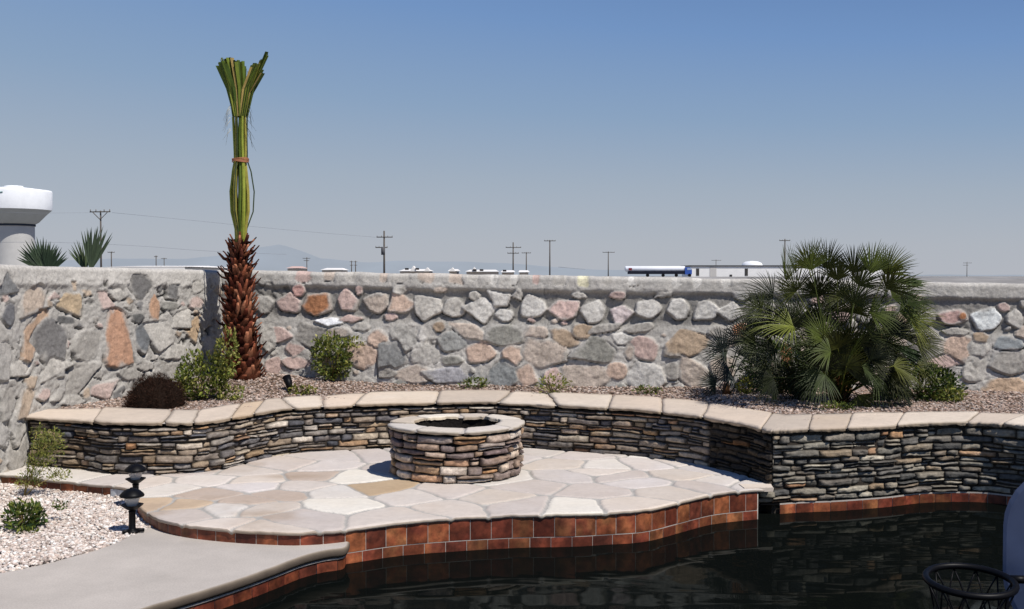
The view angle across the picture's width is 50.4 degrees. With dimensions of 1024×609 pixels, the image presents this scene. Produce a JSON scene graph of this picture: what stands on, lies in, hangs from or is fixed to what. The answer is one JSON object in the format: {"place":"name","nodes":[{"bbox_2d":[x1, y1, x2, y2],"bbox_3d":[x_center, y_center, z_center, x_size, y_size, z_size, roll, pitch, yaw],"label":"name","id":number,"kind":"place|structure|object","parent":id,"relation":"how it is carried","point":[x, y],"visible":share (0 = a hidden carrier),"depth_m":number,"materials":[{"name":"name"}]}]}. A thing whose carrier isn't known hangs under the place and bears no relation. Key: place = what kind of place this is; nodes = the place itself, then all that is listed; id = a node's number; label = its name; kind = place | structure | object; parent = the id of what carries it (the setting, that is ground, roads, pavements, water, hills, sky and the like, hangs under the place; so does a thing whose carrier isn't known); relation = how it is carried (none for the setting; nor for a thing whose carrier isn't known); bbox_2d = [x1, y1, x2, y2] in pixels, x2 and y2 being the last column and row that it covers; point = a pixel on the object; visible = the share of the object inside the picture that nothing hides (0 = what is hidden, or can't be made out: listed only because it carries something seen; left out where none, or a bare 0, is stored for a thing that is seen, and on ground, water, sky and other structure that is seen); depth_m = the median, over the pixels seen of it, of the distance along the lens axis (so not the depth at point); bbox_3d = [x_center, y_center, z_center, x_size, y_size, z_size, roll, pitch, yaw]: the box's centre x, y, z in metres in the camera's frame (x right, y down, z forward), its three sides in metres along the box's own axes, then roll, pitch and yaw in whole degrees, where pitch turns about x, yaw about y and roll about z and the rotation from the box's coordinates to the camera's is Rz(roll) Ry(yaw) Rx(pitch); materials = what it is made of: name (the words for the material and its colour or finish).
{"place":"outdoors","nodes":[
{"label":"outdoors","id":0,"kind":"place"},
{"bbox_2d":[0,185,52,265],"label":"water tower","id":1,"kind":"structure","parent":0,"point":[32,207],"depth_m":412.38,"materials":[{"name":"white metal"}]},
{"bbox_2d":[0,483,152,572],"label":"white gravel","id":2,"kind":"structure","parent":0,"point":[77,529],"depth_m":7.93,"materials":[{"name":"white gravel"}]},
{"bbox_2d":[0,497,67,534],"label":"leafy shrub","id":3,"kind":"object","parent":2,"relation":"on","point":[30,510],"visible":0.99,"depth_m":7.86,"materials":[{"name":"green plant"}]},
{"bbox_2d":[13,423,71,495],"bbox_3d":[-3.903,1.295,9.058,0.491,0.628,0.297,0,1,0],"label":"feathery plant","id":4,"kind":"object","parent":2,"relation":"on","point":[45,434],"visible":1,"depth_m":9.04,"materials":[{"name":"green plant"}]},
{"bbox_2d":[119,487,144,533],"bbox_3d":[-2.724,1.471,7.802,0.174,0.323,0.174,0,1,0],"label":"path light","id":5,"kind":"object","parent":2,"relation":"on","point":[130,496],"visible":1,"depth_m":7.77,"materials":[{"name":"black plastic"}]},
{"bbox_2d":[124,463,146,488],"bbox_3d":[-3.000,1.423,8.673,0.174,0.323,0.174,0,1,0],"label":"path light","id":6,"kind":"object","parent":2,"relation":"on","point":[134,471],"visible":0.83,"depth_m":8.63,"materials":[{"name":"black plastic"}]},
{"bbox_2d":[0,264,222,482],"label":"stone wall","id":7,"kind":"structure","parent":0,"point":[71,336],"depth_m":10.87,"materials":[{"name":"grey stone"}]},
{"bbox_2d":[56,242,266,253],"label":"power line","id":8,"kind":"object","parent":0,"point":[159,247],"visible":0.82,"depth_m":199.78,"materials":[{"name":"black metal"}]},
{"bbox_2d":[110,266,227,269],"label":"house","id":9,"kind":"structure","parent":0,"point":[185,267],"depth_m":60.85,"materials":[{"name":"white"}]},
{"bbox_2d":[0,524,349,608],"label":"pool deck","id":10,"kind":"structure","parent":0,"point":[151,568],"depth_m":6.78,"materials":[{"name":"concrete"}]},
{"bbox_2d":[112,212,368,236],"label":"power line","id":11,"kind":"object","parent":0,"point":[252,226],"visible":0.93,"depth_m":169.72,"materials":[{"name":"black metal"}]},
{"bbox_2d":[287,266,306,270],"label":"house","id":12,"kind":"structure","parent":0,"point":[293,268],"depth_m":261.24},
{"bbox_2d":[321,268,347,271],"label":"house","id":13,"kind":"structure","parent":0,"point":[334,270],"depth_m":250.41,"materials":[{"name":"white"}]},
{"bbox_2d":[0,448,773,563],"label":"patio","id":14,"kind":"structure","parent":0,"point":[366,504],"depth_m":8.50,"materials":[{"name":"stone"}]},
{"bbox_2d":[388,413,524,483],"bbox_3d":[-0.491,1.264,9.669,1.213,0.470,1.216,0,1,0],"label":"fire pit","id":15,"kind":"object","parent":14,"relation":"on","point":[466,448],"visible":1,"depth_m":9.21,"materials":[{"name":"stone"}]},
{"bbox_2d":[400,266,432,273],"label":"house","id":16,"kind":"structure","parent":0,"point":[414,269],"depth_m":229.90,"materials":[{"name":"white"}]},
{"bbox_2d":[448,268,459,273],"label":"house","id":17,"kind":"structure","parent":0,"point":[453,271],"depth_m":229.90,"materials":[{"name":"white"}]},
{"bbox_2d":[465,267,498,274],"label":"house","id":18,"kind":"structure","parent":0,"point":[474,271],"depth_m":229.90,"materials":[{"name":"white"}]},
{"bbox_2d":[501,270,514,274],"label":"house","id":19,"kind":"structure","parent":0,"point":[507,271],"depth_m":234.91,"materials":[{"name":"white"}]},
{"bbox_2d":[0,0,1023,274],"label":"sky","id":20,"kind":"structure","parent":0,"point":[644,132],"materials":[{"name":"blue"}]},
{"bbox_2d":[519,270,528,274],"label":"house","id":21,"kind":"structure","parent":0,"point":[523,271],"depth_m":236.26,"materials":[{"name":"white"}]},
{"bbox_2d":[59,245,1023,275],"bbox_3d":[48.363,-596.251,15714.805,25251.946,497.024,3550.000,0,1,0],"label":"mountains","id":22,"kind":"structure","parent":0,"point":[279,258],"depth_m":14720.23,"materials":[{"name":"grey"}]},
{"bbox_2d":[223,502,1012,608],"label":"pool water","id":23,"kind":"structure","parent":0,"point":[879,558],"depth_m":7.35,"materials":[{"name":"black liquid"}]},
{"bbox_2d":[922,482,1023,608],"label":"basketball hoop","id":24,"kind":"object","parent":23,"relation":"on","point":[1011,575],"visible":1,"depth_m":5.50,"materials":[{"name":"black plastic"}]},
{"bbox_2d":[682,265,898,276],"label":"warehouse","id":25,"kind":"structure","parent":0,"point":[728,270],"depth_m":429.80,"materials":[{"name":"white metal"}]},
{"bbox_2d":[710,267,715,276],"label":"door","id":26,"kind":"structure","parent":25,"relation":"in","point":[712,269],"depth_m":429.74,"materials":[{"name":"white metal"}]},
{"bbox_2d":[621,276,1023,276],"bbox_3d":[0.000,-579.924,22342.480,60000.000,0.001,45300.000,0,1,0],"label":"ground","id":27,"kind":"structure","parent":0,"point":[900,276],"depth_m":6747.40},
{"bbox_2d":[17,239,68,266],"bbox_3d":[-5.102,0.492,11.914,0.566,2.475,0.276,0,1,0],"label":"fan palm","id":28,"kind":"object","parent":27,"relation":"on","point":[38,255],"visible":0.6,"depth_m":11.85,"materials":[{"name":"green plant"}]},
{"bbox_2d":[68,227,112,266],"bbox_3d":[-4.788,0.413,12.367,0.444,2.611,0.293,-1,2,-32],"label":"fan palm","id":29,"kind":"object","parent":27,"relation":"on","point":[92,256],"visible":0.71,"depth_m":12.29,"materials":[{"name":"green plant"}]},
{"bbox_2d":[90,209,110,266],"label":"utility pole","id":30,"kind":"object","parent":27,"relation":"on","point":[100,218],"visible":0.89,"depth_m":153.97,"materials":[{"name":"brown wood"}]},
{"bbox_2d":[375,231,392,272],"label":"utility pole","id":31,"kind":"object","parent":27,"relation":"on","point":[383,249],"visible":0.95,"depth_m":246.30,"materials":[{"name":"brown wood"}]},
{"bbox_2d":[506,242,520,272],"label":"utility pole","id":32,"kind":"object","parent":27,"relation":"on","point":[513,247],"visible":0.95,"depth_m":329.94,"materials":[{"name":"brown wood"}]},
{"bbox_2d":[24,390,1023,513],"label":"retaining wall","id":33,"kind":"structure","parent":27,"relation":"on","point":[857,468],"depth_m":9.74,"materials":[{"name":"stone"}]},
{"bbox_2d":[55,372,1023,419],"bbox_3d":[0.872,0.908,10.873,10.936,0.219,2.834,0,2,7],"label":"planter gravel","id":34,"kind":"structure","parent":33,"relation":"in","point":[996,401],"depth_m":11.24,"materials":[{"name":"brown gravel"}]},
{"bbox_2d":[120,371,188,408],"bbox_3d":[-3.456,0.835,10.592,0.665,0.398,0.662,0,1,0],"label":"round shrub","id":35,"kind":"object","parent":34,"relation":"on","point":[157,391],"visible":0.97,"depth_m":10.42,"materials":[{"name":"brown plant"}]},
{"bbox_2d":[170,324,244,400],"bbox_3d":[-3.077,0.604,11.058,0.760,0.830,0.480,0,1,0],"label":"leafy shrub","id":36,"kind":"object","parent":34,"relation":"on","point":[221,365],"visible":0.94,"depth_m":10.99,"materials":[{"name":"green plant"}]},
{"bbox_2d":[216,51,267,380],"bbox_3d":[-3.004,-0.947,12.040,0.556,3.655,0.517,-1,2,-28],"label":"tall palm","id":37,"kind":"object","parent":34,"relation":"on","point":[238,304],"visible":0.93,"depth_m":11.94,"materials":[{"name":"green plant"}]},
{"bbox_2d":[282,374,291,391],"bbox_3d":[-2.391,0.873,11.644,0.090,0.250,0.150,-1,2,-44],"label":"spotlight","id":38,"kind":"object","parent":34,"relation":"on","point":[287,379],"visible":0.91,"depth_m":11.61,"materials":[{"name":"black plastic"}]},
{"bbox_2d":[287,383,317,394],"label":"plant","id":39,"kind":"object","parent":34,"relation":"on","point":[294,386],"visible":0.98,"depth_m":11.55,"materials":[{"name":"green plant"}]},
{"bbox_2d":[309,330,364,380],"bbox_3d":[-1.984,0.579,12.325,0.602,0.602,0.452,-1,2,-22],"label":"leafy shrub","id":40,"kind":"object","parent":34,"relation":"on","point":[327,345],"visible":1,"depth_m":12.27,"materials":[{"name":"green plant"}]},
{"bbox_2d":[458,375,490,388],"bbox_3d":[-0.421,0.876,12.122,0.372,0.186,0.201,0,1,0],"label":"seedling","id":41,"kind":"object","parent":34,"relation":"on","point":[481,383],"visible":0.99,"depth_m":12.10,"materials":[{"name":"green plant"}]},
{"bbox_2d":[535,372,574,393],"bbox_3d":[0.458,0.842,11.705,0.432,0.268,0.172,0,1,-5],"label":"seedling","id":42,"kind":"object","parent":34,"relation":"on","point":[555,384],"visible":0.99,"depth_m":11.69,"materials":[{"name":"green plant"}]},
{"bbox_2d":[631,384,663,394],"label":"seedling","id":43,"kind":"object","parent":34,"relation":"on","point":[646,390],"visible":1,"depth_m":11.57,"materials":[{"name":"green plant"}]},
{"bbox_2d":[698,311,773,396],"bbox_3d":[2.345,0.535,11.409,0.867,0.987,0.410,0,1,0],"label":"fan palm","id":44,"kind":"object","parent":34,"relation":"on","point":[726,372],"visible":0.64,"depth_m":11.38,"materials":[{"name":"green plant"}]},
{"bbox_2d":[735,375,752,393],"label":"plant","id":45,"kind":"object","parent":34,"relation":"on","point":[744,391],"visible":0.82,"depth_m":11.36,"materials":[{"name":"green plant"}]},
{"bbox_2d":[728,332,806,393],"bbox_3d":[2.817,0.626,11.563,0.853,0.766,0.682,-1,2,-20],"label":"leafy shrub","id":46,"kind":"object","parent":34,"relation":"on","point":[779,344],"visible":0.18,"depth_m":11.51,"materials":[{"name":"green plant"}]},
{"bbox_2d":[771,380,778,400],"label":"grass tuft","id":47,"kind":"object","parent":34,"relation":"on","point":[775,393],"visible":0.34,"depth_m":10.96,"materials":[{"name":"green plant"}]},
{"bbox_2d":[815,400,855,410],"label":"plant","id":48,"kind":"object","parent":34,"relation":"on","point":[842,404],"visible":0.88,"depth_m":10.38,"materials":[{"name":"green plant"}]},
{"bbox_2d":[730,238,948,408],"bbox_3d":[3.252,0.268,10.558,2.296,1.858,1.216,0,1,0],"label":"fan palm","id":49,"kind":"object","parent":34,"relation":"on","point":[841,360],"visible":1,"depth_m":10.51,"materials":[{"name":"green plant"}]},
{"bbox_2d":[865,374,880,400],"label":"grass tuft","id":50,"kind":"object","parent":34,"relation":"on","point":[871,392],"visible":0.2,"depth_m":10.89,"materials":[{"name":"green plant"}]},
{"bbox_2d":[884,357,968,402],"bbox_3d":[4.174,0.747,11.081,0.883,0.528,0.682,1,2,22],"label":"leafy shrub","id":51,"kind":"object","parent":34,"relation":"on","point":[949,385],"visible":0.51,"depth_m":10.90,"materials":[{"name":"green plant"}]},
{"bbox_2d":[544,240,550,274],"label":"utility pole","id":52,"kind":"object","parent":27,"relation":"on","point":[549,259],"visible":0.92,"depth_m":339.18,"materials":[{"name":"brown wood"}]},
{"bbox_2d":[603,251,614,275],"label":"utility pole","id":53,"kind":"object","parent":27,"relation":"on","point":[608,252],"visible":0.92,"depth_m":452.83,"materials":[{"name":"grey wood"}]},
{"bbox_2d":[219,270,1023,434],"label":"stone wall","id":54,"kind":"structure","parent":27,"relation":"on","point":[493,329],"depth_m":12.15,"materials":[{"name":"grey stone"}]},
{"bbox_2d":[742,261,761,264],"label":"storage tank","id":55,"kind":"object","parent":27,"relation":"on","point":[752,263],"visible":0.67,"depth_m":466.55,"materials":[{"name":"white metal"}]},
{"bbox_2d":[779,239,789,276],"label":"utility pole","id":56,"kind":"object","parent":27,"relation":"on","point":[784,240],"visible":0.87,"depth_m":328.68,"materials":[{"name":"grey wood"}]},
{"bbox_2d":[680,277,1023,283],"bbox_3d":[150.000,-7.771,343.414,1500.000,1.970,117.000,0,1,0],"label":"highway embankment","id":57,"kind":"structure","parent":0,"point":[1015,280],"depth_m":294.47,"materials":[{"name":"grey concrete"}]},
{"bbox_2d":[625,266,691,276],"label":"tank truck","id":58,"kind":"object","parent":57,"relation":"on","point":[662,270],"visible":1,"depth_m":329.02,"materials":[{"name":"silver metal"}]},
{"bbox_2d":[899,277,1023,278],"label":"power line","id":59,"kind":"object","parent":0,"point":[937,277],"visible":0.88,"depth_m":239.91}
]}

